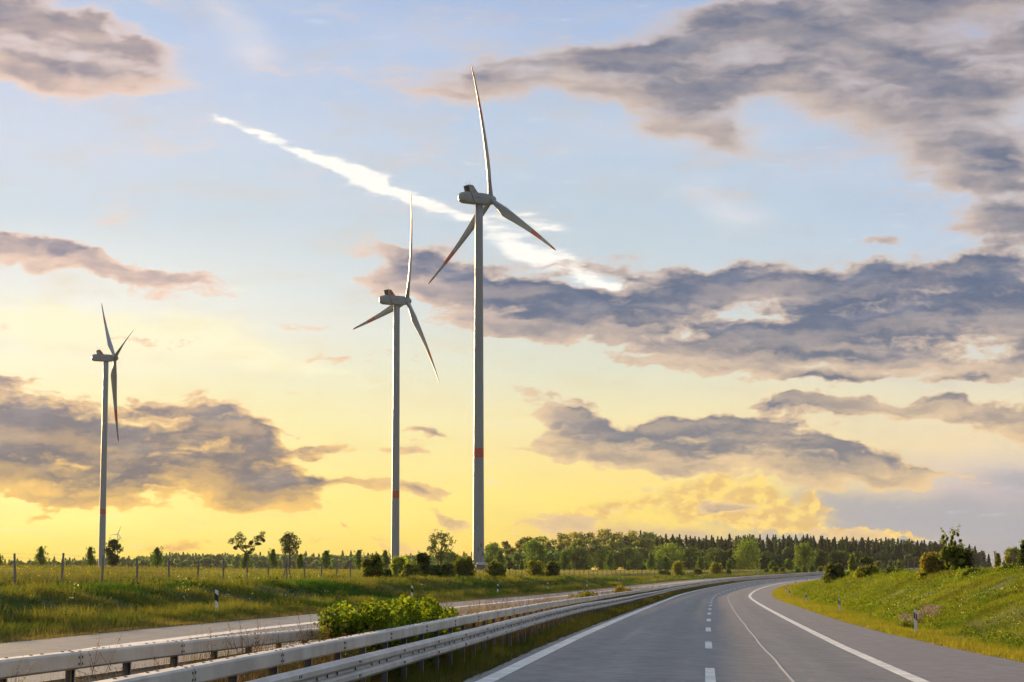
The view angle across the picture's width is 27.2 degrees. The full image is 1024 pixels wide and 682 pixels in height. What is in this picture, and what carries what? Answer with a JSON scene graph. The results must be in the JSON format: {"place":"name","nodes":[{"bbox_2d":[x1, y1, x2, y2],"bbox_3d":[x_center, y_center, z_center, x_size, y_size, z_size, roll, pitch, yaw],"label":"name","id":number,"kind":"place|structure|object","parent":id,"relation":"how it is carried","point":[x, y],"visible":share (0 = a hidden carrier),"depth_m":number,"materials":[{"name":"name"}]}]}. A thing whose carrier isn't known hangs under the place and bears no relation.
{"place":"outdoors","nodes":[
{"label":"outdoors","id":0,"kind":"place"},
{"bbox_2d":[0,574,815,681],"bbox_3d":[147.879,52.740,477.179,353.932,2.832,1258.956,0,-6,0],"label":"road far carriageway","id":1,"kind":"structure","parent":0,"point":[32,647],"depth_m":53.73,"materials":[{"name":"grey asphalt"}]},
{"bbox_2d":[64,580,702,651],"bbox_3d":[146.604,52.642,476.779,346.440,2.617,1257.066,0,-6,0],"label":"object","id":2,"kind":"object","parent":1,"relation":"on","point":[188,637],"visible":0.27,"depth_m":57.24,"materials":[{"name":"paint"}]},
{"bbox_2d":[0,564,823,579],"bbox_3d":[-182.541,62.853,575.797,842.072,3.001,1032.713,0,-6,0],"label":"field","id":3,"kind":"structure","parent":0,"point":[704,572],"depth_m":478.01,"materials":[{"name":"green plant"}]},
{"bbox_2d":[0,569,1023,681],"bbox_3d":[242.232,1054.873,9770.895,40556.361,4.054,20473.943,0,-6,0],"label":"ground","id":4,"kind":"structure","parent":0,"point":[176,594],"depth_m":86.21,"materials":[{"name":"green plant"}]},
{"bbox_2d":[33,546,50,566],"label":"young tree","id":5,"kind":"object","parent":4,"relation":"on","point":[40,557],"visible":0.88,"depth_m":636.27,"materials":[{"name":"green plant"}]},
{"bbox_2d":[83,546,97,566],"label":"young tree","id":6,"kind":"object","parent":4,"relation":"on","point":[89,558],"visible":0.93,"depth_m":646.21,"materials":[{"name":"green plant"}]},
{"bbox_2d":[91,306,132,566],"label":"wind turbine","id":7,"kind":"object","parent":4,"relation":"on","point":[105,359],"visible":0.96,"depth_m":1361.19,"materials":[{"name":"white metal"}]},
{"bbox_2d":[103,538,123,566],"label":"dark tree","id":8,"kind":"object","parent":4,"relation":"on","point":[113,544],"visible":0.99,"depth_m":596.34,"materials":[{"name":"green plant"}]},
{"bbox_2d":[148,546,164,567],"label":"young tree","id":9,"kind":"object","parent":4,"relation":"on","point":[157,555],"visible":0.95,"depth_m":646.08,"materials":[{"name":"green plant"}]},
{"bbox_2d":[215,590,217,612],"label":"marker post","id":10,"kind":"object","parent":4,"relation":"on","point":[216,597],"visible":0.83,"depth_m":76.53,"materials":[{"name":"white plastic"}]},
{"bbox_2d":[2,550,486,569],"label":"distant treeline","id":11,"kind":"object","parent":4,"relation":"on","point":[213,560],"visible":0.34,"depth_m":2008.36,"materials":[{"name":"green plant"}]},
{"bbox_2d":[238,551,251,568],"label":"young tree","id":12,"kind":"object","parent":4,"relation":"on","point":[245,558],"visible":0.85,"depth_m":675.93,"materials":[{"name":"green plant"}]},
{"bbox_2d":[228,531,265,565],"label":"forked tree","id":13,"kind":"object","parent":4,"relation":"on","point":[251,542],"visible":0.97,"depth_m":696.74,"materials":[{"name":"green plant"}]},
{"bbox_2d":[267,548,279,568],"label":"young tree","id":14,"kind":"object","parent":4,"relation":"on","point":[271,556],"visible":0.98,"depth_m":686.09,"materials":[{"name":"green plant"}]},
{"bbox_2d":[279,531,301,568],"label":"tall tree","id":15,"kind":"object","parent":4,"relation":"on","point":[287,548],"visible":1,"depth_m":685.88,"materials":[{"name":"green plant"}]},
{"bbox_2d":[295,554,305,569],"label":"young tree","id":16,"kind":"object","parent":4,"relation":"on","point":[300,560],"visible":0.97,"depth_m":685.85,"materials":[{"name":"green plant"}]},
{"bbox_2d":[0,563,616,586],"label":"tall field plants","id":17,"kind":"object","parent":4,"relation":"on","point":[117,573],"visible":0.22,"depth_m":134.03,"materials":[{"name":"green plant"}]},
{"bbox_2d":[318,549,332,569],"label":"young tree","id":18,"kind":"object","parent":4,"relation":"on","point":[325,559],"visible":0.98,"depth_m":695.81,"materials":[{"name":"green plant"}]},
{"bbox_2d":[15,585,659,681],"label":"weed stems","id":19,"kind":"object","parent":4,"relation":"on","point":[328,635],"visible":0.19,"depth_m":29.09,"materials":[{"name":"green"}]},
{"bbox_2d":[0,583,702,681],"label":"dry weeds","id":20,"kind":"object","parent":4,"relation":"on","point":[291,666],"visible":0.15,"depth_m":32.85,"materials":[{"name":"green plant"}]},
{"bbox_2d":[15,585,660,681],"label":"weed seed heads","id":21,"kind":"object","parent":20,"relation":"attached to","point":[318,634],"visible":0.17,"depth_m":29.20,"materials":[{"name":"green plant"}]},
{"bbox_2d":[352,550,364,569],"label":"young tree","id":22,"kind":"object","parent":4,"relation":"on","point":[358,560],"visible":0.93,"depth_m":695.79,"materials":[{"name":"green plant"}]},
{"bbox_2d":[361,553,385,578],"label":"shrub","id":23,"kind":"object","parent":4,"relation":"on","point":[372,565],"visible":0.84,"depth_m":170.74,"materials":[{"name":"green plant"}]},
{"bbox_2d":[0,553,760,585],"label":"wire fence","id":24,"kind":"object","parent":4,"relation":"on","point":[102,570],"visible":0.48,"depth_m":129.22,"materials":[{"name":"brown wood"}]},
{"bbox_2d":[380,550,390,568],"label":"young tree","id":25,"kind":"object","parent":4,"relation":"on","point":[386,557],"visible":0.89,"depth_m":705.85,"materials":[{"name":"green plant"}]},
{"bbox_2d":[313,594,460,681],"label":"rose bush","id":26,"kind":"object","parent":4,"relation":"on","point":[379,615],"visible":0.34,"depth_m":32.81,"materials":[{"name":"green plant"}]},
{"bbox_2d":[382,568,392,578],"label":"shrub","id":27,"kind":"object","parent":4,"relation":"on","point":[388,572],"visible":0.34,"depth_m":176.61,"materials":[{"name":"green plant"}]},
{"bbox_2d":[352,199,438,569],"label":"wind turbine","id":28,"kind":"object","parent":4,"relation":"on","point":[392,300],"visible":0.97,"depth_m":1051.74,"materials":[{"name":"white metal"}]},
{"bbox_2d":[388,554,408,578],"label":"shrub","id":29,"kind":"object","parent":4,"relation":"on","point":[396,561],"visible":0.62,"depth_m":203.28,"materials":[{"name":"green plant"}]},
{"bbox_2d":[398,561,422,577],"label":"shrub","id":30,"kind":"object","parent":4,"relation":"on","point":[413,569],"visible":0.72,"depth_m":198.42,"materials":[{"name":"green plant"}]},
{"bbox_2d":[0,571,824,681],"bbox_3d":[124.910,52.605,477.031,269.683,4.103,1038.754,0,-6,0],"label":"guardrail","id":31,"kind":"object","parent":4,"relation":"on","point":[127,655],"visible":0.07,"depth_m":22.45,"materials":[{"name":"metal"}]},
{"bbox_2d":[413,551,431,576],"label":"shrub","id":32,"kind":"object","parent":4,"relation":"on","point":[424,559],"visible":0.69,"depth_m":213.50,"materials":[{"name":"green plant"}]},
{"bbox_2d":[428,564,443,577],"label":"shrub","id":33,"kind":"object","parent":4,"relation":"on","point":[435,570],"visible":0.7,"depth_m":216.22,"materials":[{"name":"green plant"}]},
{"bbox_2d":[426,529,456,564],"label":"gnarled tree","id":34,"kind":"object","parent":4,"relation":"on","point":[440,552],"visible":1,"depth_m":636.25,"materials":[{"name":"green plant"}]},
{"bbox_2d":[432,550,460,564],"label":"broad tree","id":35,"kind":"object","parent":4,"relation":"on","point":[452,557],"visible":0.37,"depth_m":813.88,"materials":[{"name":"green plant"}]},
{"bbox_2d":[441,562,457,577],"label":"shrub","id":36,"kind":"object","parent":4,"relation":"on","point":[447,569],"visible":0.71,"depth_m":226.24,"materials":[{"name":"green plant"}]},
{"bbox_2d":[453,553,475,577],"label":"shrub","id":37,"kind":"object","parent":4,"relation":"on","point":[466,566],"visible":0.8,"depth_m":230.09,"materials":[{"name":"green plant"}]},
{"bbox_2d":[474,562,487,569],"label":"hut","id":38,"kind":"object","parent":4,"relation":"on","point":[480,565],"visible":0.41,"depth_m":595.37,"materials":[{"name":"grey concrete"}]},
{"bbox_2d":[428,65,555,563],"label":"wind turbine","id":39,"kind":"object","parent":4,"relation":"on","point":[482,202],"visible":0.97,"depth_m":833.23,"materials":[{"name":"white metal"}]},
{"bbox_2d":[484,542,502,563],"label":"broad tree","id":40,"kind":"object","parent":4,"relation":"on","point":[490,554],"visible":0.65,"depth_m":894.17,"materials":[{"name":"green plant"}]},
{"bbox_2d":[484,559,507,576],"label":"shrub","id":41,"kind":"object","parent":4,"relation":"on","point":[494,568],"visible":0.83,"depth_m":260.13,"materials":[{"name":"green plant"}]},
{"bbox_2d":[493,549,507,567],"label":"young tree","id":42,"kind":"object","parent":4,"relation":"on","point":[500,557],"visible":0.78,"depth_m":715.79,"materials":[{"name":"green plant"}]},
{"bbox_2d":[94,568,911,681],"bbox_3d":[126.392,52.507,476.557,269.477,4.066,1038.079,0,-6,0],"label":"guardrail","id":43,"kind":"object","parent":4,"relation":"on","point":[363,666],"visible":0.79,"depth_m":30.78,"materials":[{"name":"metal"}]},
{"bbox_2d":[0,564,1023,662],"bbox_3d":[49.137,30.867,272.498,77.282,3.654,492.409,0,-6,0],"label":"bank grass","id":44,"kind":"structure","parent":4,"relation":"on","point":[974,645],"depth_m":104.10,"materials":[{"name":"green plant"}]},
{"bbox_2d":[519,559,524,569],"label":"young tree","id":45,"kind":"object","parent":4,"relation":"on","point":[521,566],"visible":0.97,"depth_m":715.61,"materials":[{"name":"green plant"}]},
{"bbox_2d":[521,539,548,565],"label":"broad tree","id":46,"kind":"object","parent":4,"relation":"on","point":[539,550],"visible":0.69,"depth_m":754.94,"materials":[{"name":"green plant"}]},
{"bbox_2d":[523,559,547,576],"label":"shrub","id":47,"kind":"object","parent":4,"relation":"on","point":[535,568],"visible":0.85,"depth_m":312.70,"materials":[{"name":"green plant"}]},
{"bbox_2d":[69,566,1022,623],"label":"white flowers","id":48,"kind":"object","parent":4,"relation":"on","point":[421,584],"visible":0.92,"depth_m":93.30,"materials":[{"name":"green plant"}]},
{"bbox_2d":[360,581,738,681],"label":"median grass","id":49,"kind":"structure","parent":4,"relation":"on","point":[478,662],"depth_m":45.37,"materials":[{"name":"green plant"}]},
{"bbox_2d":[543,560,561,576],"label":"shrub","id":50,"kind":"object","parent":4,"relation":"on","point":[552,567],"visible":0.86,"depth_m":327.43,"materials":[{"name":"green plant"}]},
{"bbox_2d":[556,551,570,569],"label":"young tree","id":51,"kind":"object","parent":4,"relation":"on","point":[565,560],"visible":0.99,"depth_m":725.81,"materials":[{"name":"green plant"}]},
{"bbox_2d":[566,544,592,569],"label":"broad tree","id":52,"kind":"object","parent":4,"relation":"on","point":[577,563],"visible":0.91,"depth_m":873.62,"materials":[{"name":"green plant"}]},
{"bbox_2d":[567,590,600,611],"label":"rose bush","id":53,"kind":"object","parent":4,"relation":"on","point":[585,593],"visible":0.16,"depth_m":92.14,"materials":[{"name":"green plant"}]},
{"bbox_2d":[589,546,618,569],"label":"broad tree","id":54,"kind":"object","parent":4,"relation":"on","point":[598,563],"visible":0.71,"depth_m":894.14,"materials":[{"name":"green plant"}]},
{"bbox_2d":[604,553,615,569],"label":"young tree","id":55,"kind":"object","parent":4,"relation":"on","point":[610,561],"visible":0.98,"depth_m":735.45,"materials":[{"name":"green plant"}]},
{"bbox_2d":[612,584,632,596],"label":"rose bush","id":56,"kind":"object","parent":4,"relation":"on","point":[622,589],"visible":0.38,"depth_m":134.47,"materials":[{"name":"green plant"}]},
{"bbox_2d":[612,546,645,569],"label":"broad tree","id":57,"kind":"object","parent":4,"relation":"on","point":[629,554],"visible":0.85,"depth_m":893.50,"materials":[{"name":"green plant"}]},
{"bbox_2d":[646,553,657,569],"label":"young tree","id":58,"kind":"object","parent":4,"relation":"on","point":[650,562],"visible":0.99,"depth_m":745.42,"materials":[{"name":"green plant"}]},
{"bbox_2d":[656,566,673,575],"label":"shrub","id":59,"kind":"object","parent":4,"relation":"on","point":[665,572],"visible":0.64,"depth_m":516.10,"materials":[{"name":"green plant"}]},
{"bbox_2d":[662,556,669,569],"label":"young tree","id":60,"kind":"object","parent":4,"relation":"on","point":[665,563],"visible":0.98,"depth_m":735.38,"materials":[{"name":"green plant"}]},
{"bbox_2d":[648,543,687,569],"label":"broad tree","id":61,"kind":"object","parent":4,"relation":"on","point":[660,553],"visible":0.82,"depth_m":854.01,"materials":[{"name":"green plant"}]},
{"bbox_2d":[670,560,685,575],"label":"shrub","id":62,"kind":"object","parent":4,"relation":"on","point":[677,568],"visible":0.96,"depth_m":496.53,"materials":[{"name":"green plant"}]},
{"bbox_2d":[674,545,704,569],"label":"broad tree","id":63,"kind":"object","parent":4,"relation":"on","point":[688,563],"visible":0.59,"depth_m":873.74,"materials":[{"name":"green plant"}]},
{"bbox_2d":[693,568,702,574],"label":"shrub","id":64,"kind":"object","parent":4,"relation":"on","point":[697,571],"visible":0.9,"depth_m":536.31,"materials":[{"name":"green plant"}]},
{"bbox_2d":[695,555,704,569],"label":"young tree","id":65,"kind":"object","parent":4,"relation":"on","point":[700,564],"visible":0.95,"depth_m":755.21,"materials":[{"name":"green plant"}]},
{"bbox_2d":[709,562,723,574],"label":"shrub","id":66,"kind":"object","parent":4,"relation":"on","point":[716,569],"visible":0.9,"depth_m":546.36,"materials":[{"name":"green plant"}]},
{"bbox_2d":[703,549,730,568],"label":"broad tree","id":67,"kind":"object","parent":4,"relation":"on","point":[712,555],"visible":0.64,"depth_m":894.08,"materials":[{"name":"green plant"}]},
{"bbox_2d":[454,528,991,569],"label":"wood","id":68,"kind":"object","parent":4,"relation":"on","point":[784,549],"visible":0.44,"depth_m":1099.77,"materials":[{"name":"green plant"}]},
{"bbox_2d":[726,558,732,569],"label":"young tree","id":69,"kind":"object","parent":4,"relation":"on","point":[729,565],"visible":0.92,"depth_m":765.30,"materials":[{"name":"green plant"}]},
{"bbox_2d":[719,549,740,569],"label":"broad tree","id":70,"kind":"object","parent":4,"relation":"on","point":[730,552],"visible":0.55,"depth_m":893.64,"materials":[{"name":"green plant"}]},
{"bbox_2d":[731,537,760,569],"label":"broad tree","id":71,"kind":"object","parent":4,"relation":"on","point":[746,560],"visible":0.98,"depth_m":814.64,"materials":[{"name":"green plant"}]},
{"bbox_2d":[754,553,772,569],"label":"broad tree","id":72,"kind":"object","parent":4,"relation":"on","point":[764,562],"visible":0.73,"depth_m":893.52,"materials":[{"name":"green plant"}]},
{"bbox_2d":[768,560,777,569],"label":"young tree","id":73,"kind":"object","parent":4,"relation":"on","point":[772,564],"visible":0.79,"depth_m":775.25,"materials":[{"name":"green plant"}]},
{"bbox_2d":[783,558,794,569],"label":"young tree","id":74,"kind":"object","parent":4,"relation":"on","point":[787,563],"visible":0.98,"depth_m":775.03,"materials":[{"name":"green plant"}]},
{"bbox_2d":[792,541,815,569],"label":"broad tree","id":75,"kind":"object","parent":4,"relation":"on","point":[804,550],"visible":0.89,"depth_m":794.42,"materials":[{"name":"green plant"}]},
{"bbox_2d":[808,565,815,571],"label":"roadside bush","id":76,"kind":"object","parent":4,"relation":"on","point":[811,569],"visible":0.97,"depth_m":651.72,"materials":[{"name":"green plant"}]},
{"bbox_2d":[810,549,829,567],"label":"broad tree","id":77,"kind":"object","parent":4,"relation":"on","point":[821,559],"visible":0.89,"depth_m":813.94,"materials":[{"name":"green plant"}]},
{"bbox_2d":[821,563,848,582],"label":"bush","id":78,"kind":"object","parent":4,"relation":"on","point":[833,571],"visible":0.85,"depth_m":259.62,"materials":[{"name":"green plant"}]},
{"bbox_2d":[827,550,848,567],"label":"broad tree","id":79,"kind":"object","parent":4,"relation":"on","point":[836,557],"visible":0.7,"depth_m":833.75,"materials":[{"name":"green plant"}]},
{"bbox_2d":[847,554,856,570],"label":"tree","id":80,"kind":"object","parent":4,"relation":"on","point":[852,565],"visible":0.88,"depth_m":327.94,"materials":[{"name":"green plant"}]},
{"bbox_2d":[852,559,880,577],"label":"bush","id":81,"kind":"object","parent":4,"relation":"on","point":[861,571],"visible":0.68,"depth_m":213.16,"materials":[{"name":"green plant"}]},
{"bbox_2d":[859,556,873,566],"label":"tree","id":82,"kind":"object","parent":4,"relation":"on","point":[864,560],"visible":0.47,"depth_m":327.83,"materials":[{"name":"green plant"}]},
{"bbox_2d":[879,566,897,574],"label":"bush","id":83,"kind":"object","parent":4,"relation":"on","point":[888,570],"visible":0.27,"depth_m":198.43,"materials":[{"name":"green plant"}]},
{"bbox_2d":[895,559,905,570],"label":"bush","id":84,"kind":"object","parent":4,"relation":"on","point":[899,563],"visible":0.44,"depth_m":327.89,"materials":[{"name":"green plant"}]},
{"bbox_2d":[897,612,917,628],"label":"flower clump","id":85,"kind":"object","parent":4,"relation":"on","point":[908,625],"visible":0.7,"depth_m":91.22,"materials":[{"name":"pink plant"}]},
{"bbox_2d":[914,609,916,630],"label":"marker post","id":86,"kind":"object","parent":4,"relation":"on","point":[915,620],"visible":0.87,"depth_m":82.71,"materials":[{"name":"white plastic"}]},
{"bbox_2d":[911,611,925,624],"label":"flower clump","id":87,"kind":"object","parent":4,"relation":"on","point":[919,618],"visible":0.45,"depth_m":96.17,"materials":[{"name":"pink plant"}]},
{"bbox_2d":[918,604,934,617],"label":"flower clump","id":88,"kind":"object","parent":4,"relation":"on","point":[926,607],"visible":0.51,"depth_m":102.12,"materials":[{"name":"pink plant"}]},
{"bbox_2d":[915,551,945,577],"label":"bush","id":89,"kind":"object","parent":4,"relation":"on","point":[931,563],"visible":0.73,"depth_m":150.70,"materials":[{"name":"green plant"}]},
{"bbox_2d":[926,605,942,619],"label":"flower clump","id":90,"kind":"object","parent":4,"relation":"on","point":[936,611],"visible":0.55,"depth_m":98.08,"materials":[{"name":"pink plant"}]},
{"bbox_2d":[858,549,1019,569],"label":"wire fence","id":91,"kind":"object","parent":4,"relation":"on","point":[1013,553],"visible":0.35,"depth_m":201.03,"materials":[{"name":"grey metal"}]},
{"bbox_2d":[938,524,966,573],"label":"bush","id":92,"kind":"object","parent":4,"relation":"on","point":[950,560],"visible":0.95,"depth_m":147.10,"materials":[{"name":"green plant"}]},
{"bbox_2d":[944,546,974,570],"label":"bush","id":93,"kind":"object","parent":4,"relation":"on","point":[967,558],"visible":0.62,"depth_m":147.76,"materials":[{"name":"green plant"}]},
{"bbox_2d":[961,565,983,576],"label":"bush","id":94,"kind":"object","parent":4,"relation":"on","point":[968,571],"visible":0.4,"depth_m":127.04,"materials":[{"name":"green plant"}]},
{"bbox_2d":[993,552,1001,568],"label":"bush","id":95,"kind":"object","parent":4,"relation":"on","point":[997,558],"visible":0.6,"depth_m":141.12,"materials":[{"name":"green plant"}]},
{"bbox_2d":[995,559,1022,572],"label":"bush","id":96,"kind":"object","parent":4,"relation":"on","point":[1012,564],"visible":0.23,"depth_m":123.08,"materials":[{"name":"green plant"}]},
{"bbox_2d":[1002,546,1019,565],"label":"tree","id":97,"kind":"object","parent":4,"relation":"on","point":[1008,558],"visible":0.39,"depth_m":417.12,"materials":[{"name":"green plant"}]},
{"bbox_2d":[1015,539,1023,568],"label":"bush","id":98,"kind":"object","parent":4,"relation":"on","point":[1021,557],"visible":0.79,"depth_m":137.18,"materials":[{"name":"green plant"}]},
{"bbox_2d":[0,0,1023,569],"label":"sky","id":99,"kind":"structure","parent":0,"point":[780,292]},
{"bbox_2d":[463,575,1023,681],"bbox_3d":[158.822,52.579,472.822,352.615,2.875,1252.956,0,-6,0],"label":"road","id":100,"kind":"structure","parent":0,"point":[665,641],"depth_m":52.54,"materials":[{"name":"grey asphalt"}]},
{"bbox_2d":[476,575,820,681],"bbox_3d":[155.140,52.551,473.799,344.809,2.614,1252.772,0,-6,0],"label":"road edge line","id":101,"kind":"object","parent":100,"relation":"on","point":[499,674],"visible":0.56,"depth_m":48.89,"materials":[{"name":"paint"}]},
{"bbox_2d":[705,580,779,681],"bbox_3d":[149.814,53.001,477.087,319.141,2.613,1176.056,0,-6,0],"label":"road marking lane dashes","id":102,"kind":"object","parent":100,"relation":"on","point":[709,674],"visible":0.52,"depth_m":40.38,"materials":[{"name":"paint"}]},
{"bbox_2d":[727,579,798,681],"bbox_3d":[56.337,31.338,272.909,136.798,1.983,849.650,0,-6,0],"label":"road joint","id":103,"kind":"object","parent":100,"relation":"on","point":[784,671],"visible":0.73,"depth_m":53.27,"materials":[{"name":"grey asphalt"}]},
{"bbox_2d":[748,579,928,681],"bbox_3d":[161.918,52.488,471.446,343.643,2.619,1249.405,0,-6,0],"label":"road marking right edge line","id":104,"kind":"object","parent":100,"relation":"on","point":[906,675],"visible":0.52,"depth_m":54.54,"materials":[{"name":"paint"}]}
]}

